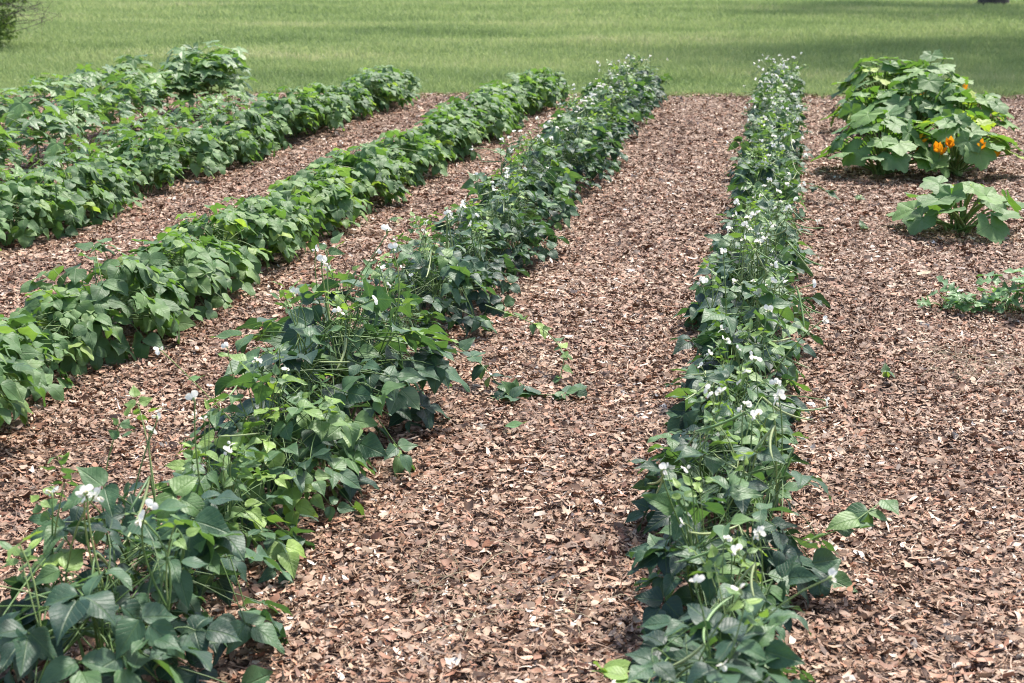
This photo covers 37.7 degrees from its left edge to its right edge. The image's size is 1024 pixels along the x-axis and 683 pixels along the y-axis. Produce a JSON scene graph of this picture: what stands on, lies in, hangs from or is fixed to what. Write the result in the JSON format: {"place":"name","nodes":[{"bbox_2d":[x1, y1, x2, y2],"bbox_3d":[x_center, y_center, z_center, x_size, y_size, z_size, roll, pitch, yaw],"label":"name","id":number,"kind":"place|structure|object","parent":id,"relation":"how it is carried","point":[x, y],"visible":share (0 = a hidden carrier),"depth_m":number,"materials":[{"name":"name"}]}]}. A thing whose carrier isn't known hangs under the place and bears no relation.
{"place":"outdoors","nodes":[
{"label":"outdoors","id":0,"kind":"place"},
{"bbox_2d":[0,0,1023,99],"bbox_3d":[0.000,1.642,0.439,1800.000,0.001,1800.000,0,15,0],"label":"lawn","id":1,"kind":"structure","parent":0,"point":[504,34],"depth_m":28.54,"materials":[{"name":"green plant"}]},
{"bbox_2d":[0,0,60,46],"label":"shrub","id":2,"kind":"object","parent":1,"relation":"on","point":[5,17],"visible":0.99,"depth_m":23.91,"materials":[{"name":"green plant"}]},
{"bbox_2d":[0,91,1023,682],"bbox_3d":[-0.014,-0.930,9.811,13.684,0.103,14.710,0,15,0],"label":"mulch litter","id":3,"kind":"object","parent":1,"relation":"on","point":[648,415],"visible":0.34,"depth_m":5.24,"materials":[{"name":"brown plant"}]},
{"bbox_2d":[0,326,45,428],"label":"bean plant","id":4,"kind":"object","parent":3,"relation":"on","point":[21,369],"visible":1,"depth_m":4.96,"materials":[{"name":"green plant"}]},
{"bbox_2d":[0,112,51,169],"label":"lobed leaf plant","id":5,"kind":"object","parent":3,"relation":"on","point":[27,131],"visible":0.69,"depth_m":10.73,"materials":[{"name":"green plant"}]},
{"bbox_2d":[0,181,64,248],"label":"bean plant","id":6,"kind":"object","parent":3,"relation":"on","point":[32,231],"visible":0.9,"depth_m":8.30,"materials":[{"name":"green plant"}]},
{"bbox_2d":[0,310,64,413],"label":"bean plant","id":7,"kind":"object","parent":3,"relation":"on","point":[27,352],"visible":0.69,"depth_m":5.27,"materials":[{"name":"green plant"}]},
{"bbox_2d":[1,97,67,165],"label":"lobed leaf plant","id":8,"kind":"object","parent":3,"relation":"on","point":[17,107],"visible":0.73,"depth_m":10.90,"materials":[{"name":"green plant"}]},
{"bbox_2d":[10,321,75,391],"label":"bean plant","id":9,"kind":"object","parent":3,"relation":"on","point":[59,346],"visible":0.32,"depth_m":5.64,"materials":[{"name":"green plant"}]},
{"bbox_2d":[0,171,101,239],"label":"bean plant","id":10,"kind":"object","parent":3,"relation":"on","point":[66,214],"visible":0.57,"depth_m":8.57,"materials":[{"name":"green plant"}]},
{"bbox_2d":[27,106,87,154],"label":"lobed leaf plant","id":11,"kind":"object","parent":3,"relation":"on","point":[65,118],"visible":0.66,"depth_m":11.20,"materials":[{"name":"green plant"}]},
{"bbox_2d":[41,139,88,172],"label":"lobed leaf plant","id":12,"kind":"object","parent":3,"relation":"on","point":[53,147],"visible":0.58,"depth_m":9.94,"materials":[{"name":"green plant"}]},
{"bbox_2d":[6,287,128,376],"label":"bean plant","id":13,"kind":"object","parent":3,"relation":"on","point":[83,343],"visible":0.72,"depth_m":5.85,"materials":[{"name":"green plant"}]},
{"bbox_2d":[14,153,124,229],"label":"bean plant","id":14,"kind":"object","parent":3,"relation":"on","point":[107,207],"visible":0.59,"depth_m":8.98,"materials":[{"name":"green plant"}]},
{"bbox_2d":[41,95,110,151],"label":"lobed leaf plant","id":15,"kind":"object","parent":3,"relation":"on","point":[83,102],"visible":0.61,"depth_m":11.74,"materials":[{"name":"green plant"}]},
{"bbox_2d":[57,154,142,211],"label":"bean plant","id":16,"kind":"object","parent":3,"relation":"on","point":[117,188],"visible":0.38,"depth_m":9.29,"materials":[{"name":"green plant"}]},
{"bbox_2d":[20,238,195,365],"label":"bean plant","id":17,"kind":"object","parent":3,"relation":"on","point":[121,279],"visible":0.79,"depth_m":6.08,"materials":[{"name":"green plant"}]},
{"bbox_2d":[80,152,148,203],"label":"bean plant","id":18,"kind":"object","parent":3,"relation":"on","point":[135,172],"visible":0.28,"depth_m":9.70,"materials":[{"name":"green plant"}]},
{"bbox_2d":[100,69,157,129],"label":"lobed leaf plant","id":19,"kind":"object","parent":3,"relation":"on","point":[118,79],"visible":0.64,"depth_m":13.11,"materials":[{"name":"green plant"}]},
{"bbox_2d":[0,473,273,682],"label":"bean plant","id":20,"kind":"object","parent":3,"relation":"on","point":[26,642],"visible":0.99,"depth_m":3.13,"materials":[{"name":"green leaf"},{"name":"green stem"},{"name":"white flower petal"}]},
{"bbox_2d":[92,264,202,334],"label":"bean plant","id":21,"kind":"object","parent":3,"relation":"on","point":[169,273],"visible":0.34,"depth_m":6.38,"materials":[{"name":"green plant"}]},
{"bbox_2d":[3,385,292,676],"bbox_3d":[-0.841,0.460,3.552,0.643,0.656,0.637,11,18,35],"label":"bean plant","id":22,"kind":"object","parent":3,"relation":"on","point":[204,544],"visible":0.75,"depth_m":3.47,"materials":[{"name":"green leaf"},{"name":"green stem"},{"name":"white flower petal"}]},
{"bbox_2d":[108,130,189,185],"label":"bean plant","id":23,"kind":"object","parent":3,"relation":"on","point":[154,146],"visible":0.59,"depth_m":10.25,"materials":[{"name":"green plant"}]},
{"bbox_2d":[116,148,189,196],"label":"bean plant","id":24,"kind":"object","parent":3,"relation":"on","point":[170,171],"visible":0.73,"depth_m":9.99,"materials":[{"name":"green plant"}]},
{"bbox_2d":[106,231,233,321],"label":"bean plant","id":25,"kind":"object","parent":3,"relation":"on","point":[200,273],"visible":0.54,"depth_m":6.70,"materials":[{"name":"green plant"}]},
{"bbox_2d":[133,127,225,179],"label":"bean plant","id":26,"kind":"object","parent":3,"relation":"on","point":[200,139],"visible":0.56,"depth_m":10.55,"materials":[{"name":"green plant"}]},
{"bbox_2d":[157,51,207,109],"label":"lobed leaf plant","id":27,"kind":"object","parent":3,"relation":"on","point":[187,68],"visible":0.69,"depth_m":14.14,"materials":[{"name":"green plant"}]},
{"bbox_2d":[156,227,258,298],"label":"bean plant","id":28,"kind":"object","parent":3,"relation":"on","point":[240,258],"visible":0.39,"depth_m":7.08,"materials":[{"name":"green plant"}]},
{"bbox_2d":[183,48,240,97],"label":"lobed leaf plant","id":29,"kind":"object","parent":3,"relation":"on","point":[210,72],"visible":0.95,"depth_m":14.14,"materials":[{"name":"green plant"}]},
{"bbox_2d":[154,203,271,284],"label":"bean plant","id":30,"kind":"object","parent":3,"relation":"on","point":[231,225],"visible":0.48,"depth_m":7.37,"materials":[{"name":"green plant"}]},
{"bbox_2d":[120,398,315,599],"bbox_3d":[-0.795,0.400,4.003,0.533,0.487,0.488,4,16,16],"label":"bean plant","id":31,"kind":"object","parent":3,"relation":"on","point":[288,552],"visible":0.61,"depth_m":3.96,"materials":[{"name":"green leaf"},{"name":"green stem"},{"name":"white flower petal"}]},
{"bbox_2d":[200,46,258,113],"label":"lobed leaf plant","id":32,"kind":"object","parent":3,"relation":"on","point":[240,62],"visible":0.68,"depth_m":14.42,"materials":[{"name":"green plant"}]},
{"bbox_2d":[194,100,280,163],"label":"bean plant","id":33,"kind":"object","parent":3,"relation":"on","point":[246,119],"visible":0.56,"depth_m":11.50,"materials":[{"name":"green plant"}]},
{"bbox_2d":[213,123,262,166],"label":"bean plant","id":34,"kind":"object","parent":3,"relation":"on","point":[246,142],"visible":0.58,"depth_m":11.14,"materials":[{"name":"green plant"}]},
{"bbox_2d":[209,196,298,270],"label":"bean plant","id":35,"kind":"object","parent":3,"relation":"on","point":[278,231],"visible":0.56,"depth_m":7.62,"materials":[{"name":"green plant"}]},
{"bbox_2d":[153,341,379,534],"bbox_3d":[-0.697,0.288,4.403,0.570,0.575,0.571,9,17,30],"label":"bean plant","id":36,"kind":"object","parent":3,"relation":"on","point":[349,479],"visible":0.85,"depth_m":4.35,"materials":[{"name":"green leaf"},{"name":"green stem"},{"name":"white flower petal"}]},
{"bbox_2d":[238,195,318,262],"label":"bean plant","id":37,"kind":"object","parent":3,"relation":"on","point":[302,234],"visible":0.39,"depth_m":7.89,"materials":[{"name":"green plant"}]},
{"bbox_2d":[232,180,329,246],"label":"bean plant","id":38,"kind":"object","parent":3,"relation":"on","point":[318,212],"visible":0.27,"depth_m":8.28,"materials":[{"name":"green plant"}]},
{"bbox_2d":[249,93,318,146],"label":"bean plant","id":39,"kind":"object","parent":3,"relation":"on","point":[285,110],"visible":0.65,"depth_m":12.44,"materials":[{"name":"green plant"}]},
{"bbox_2d":[256,86,324,137],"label":"bean plant","id":40,"kind":"object","parent":3,"relation":"on","point":[318,106],"visible":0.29,"depth_m":12.79,"materials":[{"name":"green plant"}]},
{"bbox_2d":[192,279,426,494],"bbox_3d":[-0.644,0.166,4.737,0.699,0.691,0.792,1,15,5],"label":"bean plant","id":41,"kind":"object","parent":3,"relation":"on","point":[366,448],"visible":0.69,"depth_m":4.68,"materials":[{"name":"green leaf"},{"name":"green stem"},{"name":"white flower petal"}]},
{"bbox_2d":[273,169,363,236],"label":"bean plant","id":42,"kind":"object","parent":3,"relation":"on","point":[329,199],"visible":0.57,"depth_m":8.53,"materials":[{"name":"green plant"}]},
{"bbox_2d":[289,91,351,135],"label":"bean plant","id":43,"kind":"object","parent":3,"relation":"on","point":[343,112],"visible":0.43,"depth_m":13.04,"materials":[{"name":"green plant"}]},
{"bbox_2d":[290,163,372,220],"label":"bean plant","id":44,"kind":"object","parent":3,"relation":"on","point":[342,171],"visible":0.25,"depth_m":9.01,"materials":[{"name":"green plant"}]},
{"bbox_2d":[211,224,469,443],"bbox_3d":[-0.610,-0.016,5.173,0.861,0.738,0.741,8,17,27],"label":"bean plant","id":45,"kind":"object","parent":3,"relation":"on","point":[435,370],"visible":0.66,"depth_m":5.15,"materials":[{"name":"green leaf"},{"name":"green stem"},{"name":"white flower petal"}]},
{"bbox_2d":[260,243,433,409],"bbox_3d":[-0.616,-0.075,5.555,0.622,0.644,0.621,-11,19,-36],"label":"bean plant","id":46,"kind":"object","parent":3,"relation":"on","point":[366,273],"visible":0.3,"depth_m":5.50,"materials":[{"name":"green plant"}]},
{"bbox_2d":[304,143,411,210],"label":"bean plant","id":47,"kind":"object","parent":3,"relation":"on","point":[371,169],"visible":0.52,"depth_m":9.53,"materials":[{"name":"green plant"}]},
{"bbox_2d":[344,71,403,110],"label":"bean plant","id":48,"kind":"object","parent":3,"relation":"on","point":[376,77],"visible":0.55,"depth_m":14.69,"materials":[{"name":"green plant"}]},
{"bbox_2d":[339,65,416,110],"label":"bean plant","id":49,"kind":"object","parent":3,"relation":"on","point":[408,96],"visible":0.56,"depth_m":14.99,"materials":[{"name":"green plant"}]},
{"bbox_2d":[337,265,446,361],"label":"bean plant","id":50,"kind":"object","parent":3,"relation":"on","point":[424,320],"visible":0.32,"depth_m":5.97,"materials":[{"name":"green plant"}]},
{"bbox_2d":[354,129,437,186],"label":"bean plant","id":51,"kind":"object","parent":3,"relation":"on","point":[420,156],"visible":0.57,"depth_m":10.42,"materials":[{"name":"green plant"}]},
{"bbox_2d":[376,128,450,177],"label":"bean plant","id":52,"kind":"object","parent":3,"relation":"on","point":[439,148],"visible":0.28,"depth_m":10.71,"materials":[{"name":"green plant"}]},
{"bbox_2d":[364,210,499,339],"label":"bean plant","id":53,"kind":"object","parent":3,"relation":"on","point":[458,271],"visible":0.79,"depth_m":6.32,"materials":[{"name":"green leaf"},{"name":"green stem"},{"name":"white flower petal"}]},
{"bbox_2d":[404,118,460,161],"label":"bean plant","id":54,"kind":"object","parent":3,"relation":"on","point":[448,134],"visible":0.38,"depth_m":11.28,"materials":[{"name":"green plant"}]},
{"bbox_2d":[374,210,515,323],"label":"bean plant","id":55,"kind":"object","parent":3,"relation":"on","point":[481,298],"visible":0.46,"depth_m":6.75,"materials":[{"name":"green plant"}]},
{"bbox_2d":[409,110,481,161],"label":"bean plant","id":56,"kind":"object","parent":3,"relation":"on","point":[468,134],"visible":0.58,"depth_m":11.53,"materials":[{"name":"green plant"}]},
{"bbox_2d":[400,198,529,295],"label":"bean plant","id":57,"kind":"object","parent":3,"relation":"on","point":[469,212],"visible":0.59,"depth_m":7.18,"materials":[{"name":"green plant"}]},
{"bbox_2d":[447,100,512,143],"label":"bean plant","id":58,"kind":"object","parent":3,"relation":"on","point":[502,122],"visible":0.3,"depth_m":12.49,"materials":[{"name":"green plant"}]},
{"bbox_2d":[455,337,524,402],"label":"bean shoot","id":59,"kind":"object","parent":3,"relation":"on","point":[480,370],"visible":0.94,"depth_m":5.63,"materials":[{"name":"green leaf"},{"name":"green stem"}]},
{"bbox_2d":[432,167,549,268],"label":"bean plant","id":60,"kind":"object","parent":3,"relation":"on","point":[521,253],"visible":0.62,"depth_m":7.61,"materials":[{"name":"green plant"}]},
{"bbox_2d":[450,169,569,260],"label":"bean plant","id":61,"kind":"object","parent":3,"relation":"on","point":[542,205],"visible":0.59,"depth_m":7.97,"materials":[{"name":"green plant"}]},
{"bbox_2d":[460,153,561,236],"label":"bean plant","id":62,"kind":"object","parent":3,"relation":"on","point":[515,160],"visible":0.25,"depth_m":8.49,"materials":[{"name":"green plant"}]},
{"bbox_2d":[460,134,579,230],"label":"bean plant","id":63,"kind":"object","parent":3,"relation":"on","point":[556,217],"visible":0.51,"depth_m":8.81,"materials":[{"name":"green plant"}]},
{"bbox_2d":[472,116,580,220],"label":"bean plant","id":64,"kind":"object","parent":3,"relation":"on","point":[568,175],"visible":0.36,"depth_m":9.16,"materials":[{"name":"green plant"}]},
{"bbox_2d":[485,304,572,382],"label":"bean shoot","id":65,"kind":"object","parent":3,"relation":"on","point":[544,329],"visible":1,"depth_m":5.96,"materials":[{"name":"green leaf"},{"name":"green stem"}]},
{"bbox_2d":[505,70,558,114],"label":"bean plant","id":66,"kind":"object","parent":3,"relation":"on","point":[539,88],"visible":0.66,"depth_m":14.64,"materials":[{"name":"green plant"}]},
{"bbox_2d":[488,379,586,401],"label":"bean shoot","id":67,"kind":"object","parent":3,"relation":"on","point":[580,389],"visible":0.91,"depth_m":5.57,"materials":[{"name":"green plant"}]},
{"bbox_2d":[527,114,611,193],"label":"bean plant","id":68,"kind":"object","parent":3,"relation":"on","point":[586,157],"visible":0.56,"depth_m":10.02,"materials":[{"name":"green plant"}]},
{"bbox_2d":[528,100,614,181],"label":"bean plant","id":69,"kind":"object","parent":3,"relation":"on","point":[580,167],"visible":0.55,"depth_m":10.41,"materials":[{"name":"green plant"}]},
{"bbox_2d":[541,94,623,172],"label":"bean plant","id":70,"kind":"object","parent":3,"relation":"on","point":[599,130],"visible":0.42,"depth_m":10.75,"materials":[{"name":"green plant"}]},
{"bbox_2d":[540,85,631,164],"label":"bean plant","id":71,"kind":"object","parent":3,"relation":"on","point":[615,135],"visible":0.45,"depth_m":11.17,"materials":[{"name":"green plant"}]},
{"bbox_2d":[574,72,641,138],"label":"bean plant","id":72,"kind":"object","parent":3,"relation":"on","point":[636,116],"visible":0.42,"depth_m":12.67,"materials":[{"name":"green plant"}]},
{"bbox_2d":[573,61,646,123],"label":"bean plant","id":73,"kind":"object","parent":3,"relation":"on","point":[635,103],"visible":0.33,"depth_m":13.51,"materials":[{"name":"green plant"}]},
{"bbox_2d":[622,384,811,531],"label":"bean plant","id":74,"kind":"object","parent":3,"relation":"on","point":[670,455],"visible":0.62,"depth_m":4.22,"materials":[{"name":"green leaf"},{"name":"white petal"}]},
{"bbox_2d":[624,451,818,660],"bbox_3d":[0.487,0.494,3.585,0.421,0.559,0.601,0,15,1],"label":"bean plant","id":75,"kind":"object","parent":3,"relation":"on","point":[650,555],"visible":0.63,"depth_m":3.55,"materials":[{"name":"green leaf"},{"name":"white petal"}]},
{"bbox_2d":[627,526,816,682],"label":"bean plant","id":76,"kind":"object","parent":3,"relation":"on","point":[655,638],"visible":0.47,"depth_m":3.25,"materials":[{"name":"green leaf"},{"name":"white petal"}]},
{"bbox_2d":[625,545,836,682],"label":"bean plant","id":77,"kind":"object","parent":3,"relation":"on","point":[748,637],"visible":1,"depth_m":2.84,"materials":[{"name":"green leaf"},{"name":"white petal"}]},
{"bbox_2d":[664,335,805,471],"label":"bean plant","id":78,"kind":"object","parent":3,"relation":"on","point":[690,399],"visible":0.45,"depth_m":4.86,"materials":[{"name":"green plant"}]},
{"bbox_2d":[664,248,816,410],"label":"bean plant","id":79,"kind":"object","parent":3,"relation":"on","point":[730,324],"visible":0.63,"depth_m":5.43,"materials":[{"name":"green leaf"},{"name":"white petal"}]},
{"bbox_2d":[658,354,829,515],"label":"bean plant","id":80,"kind":"object","parent":3,"relation":"on","point":[719,377],"visible":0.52,"depth_m":4.48,"materials":[{"name":"green plant"}]},
{"bbox_2d":[664,304,828,435],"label":"bean plant","id":81,"kind":"object","parent":3,"relation":"on","point":[680,416],"visible":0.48,"depth_m":5.13,"materials":[{"name":"green leaf"},{"name":"white petal"}]},
{"bbox_2d":[673,205,823,330],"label":"bean plant","id":82,"kind":"object","parent":3,"relation":"on","point":[692,312],"visible":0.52,"depth_m":6.48,"materials":[{"name":"green plant"}]},
{"bbox_2d":[643,389,858,603],"bbox_3d":[0.640,0.402,3.919,0.551,0.578,0.625,4,15,14],"label":"bean plant","id":83,"kind":"object","parent":3,"relation":"on","point":[822,562],"visible":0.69,"depth_m":3.88,"materials":[{"name":"green leaf"},{"name":"white petal"}]},
{"bbox_2d":[802,499,898,542],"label":"bean shoot","id":84,"kind":"object","parent":83,"relation":"attached to","point":[856,515],"visible":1,"depth_m":3.82,"materials":[{"name":"green leaf"}]},
{"bbox_2d":[691,199,812,311],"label":"bean plant","id":85,"kind":"object","parent":3,"relation":"on","point":[801,267],"visible":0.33,"depth_m":6.74,"materials":[{"name":"green plant"}]},
{"bbox_2d":[686,261,823,382],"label":"bean plant","id":86,"kind":"object","parent":3,"relation":"on","point":[731,295],"visible":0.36,"depth_m":5.84,"materials":[{"name":"green plant"}]},
{"bbox_2d":[709,177,805,251],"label":"bean plant","id":87,"kind":"object","parent":3,"relation":"on","point":[742,199],"visible":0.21,"depth_m":8.08,"materials":[{"name":"green plant"}]},
{"bbox_2d":[705,210,812,285],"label":"bean plant","id":88,"kind":"object","parent":3,"relation":"on","point":[785,255],"visible":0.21,"depth_m":7.11,"materials":[{"name":"green plant"}]},
{"bbox_2d":[689,221,830,360],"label":"bean plant","id":89,"kind":"object","parent":3,"relation":"on","point":[797,325],"visible":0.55,"depth_m":6.13,"materials":[{"name":"green plant"}]},
{"bbox_2d":[721,139,802,232],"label":"bean plant","id":90,"kind":"object","parent":3,"relation":"on","point":[767,170],"visible":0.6,"depth_m":8.75,"materials":[{"name":"green plant"}]},
{"bbox_2d":[736,104,804,187],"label":"bean plant","id":91,"kind":"object","parent":3,"relation":"on","point":[790,137],"visible":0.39,"depth_m":10.03,"materials":[{"name":"green plant"}]},
{"bbox_2d":[720,188,823,284],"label":"bean plant","id":92,"kind":"object","parent":3,"relation":"on","point":[783,241],"visible":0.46,"depth_m":7.37,"materials":[{"name":"green plant"}]},
{"bbox_2d":[821,80,918,130],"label":"squash plant","id":93,"kind":"object","parent":3,"relation":"on","point":[847,108],"visible":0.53,"depth_m":13.12,"materials":[{"name":"green plant"}]},
{"bbox_2d":[830,56,915,99],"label":"squash plant","id":94,"kind":"object","parent":3,"relation":"on","point":[892,67],"visible":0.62,"depth_m":14.73,"materials":[{"name":"green plant"}]},
{"bbox_2d":[810,104,956,177],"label":"squash plant","id":95,"kind":"object","parent":3,"relation":"on","point":[898,139],"visible":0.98,"depth_m":10.64,"materials":[{"name":"green plant"}]},
{"bbox_2d":[866,68,967,128],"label":"squash plant","id":96,"kind":"object","parent":3,"relation":"on","point":[911,103],"visible":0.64,"depth_m":12.75,"materials":[{"name":"green plant"}]},
{"bbox_2d":[880,49,976,100],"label":"squash plant","id":97,"kind":"object","parent":3,"relation":"on","point":[936,68],"visible":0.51,"depth_m":14.52,"materials":[{"name":"green plant"}]},
{"bbox_2d":[886,175,1023,243],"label":"squash plant","id":98,"kind":"object","parent":3,"relation":"on","point":[942,198],"visible":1,"depth_m":8.55,"materials":[{"name":"green plant"}]},
{"bbox_2d":[895,110,1023,176],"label":"squash plant","id":99,"kind":"object","parent":3,"relation":"on","point":[970,144],"visible":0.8,"depth_m":10.62,"materials":[{"name":"green plant"}]},
{"bbox_2d":[914,83,1020,136],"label":"squash plant","id":100,"kind":"object","parent":3,"relation":"on","point":[993,104],"visible":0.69,"depth_m":12.50,"materials":[{"name":"green plant"}]},
{"bbox_2d":[916,267,1023,313],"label":"melon vine","id":101,"kind":"object","parent":3,"relation":"on","point":[963,302],"visible":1,"depth_m":6.79,"materials":[{"name":"green plant"}]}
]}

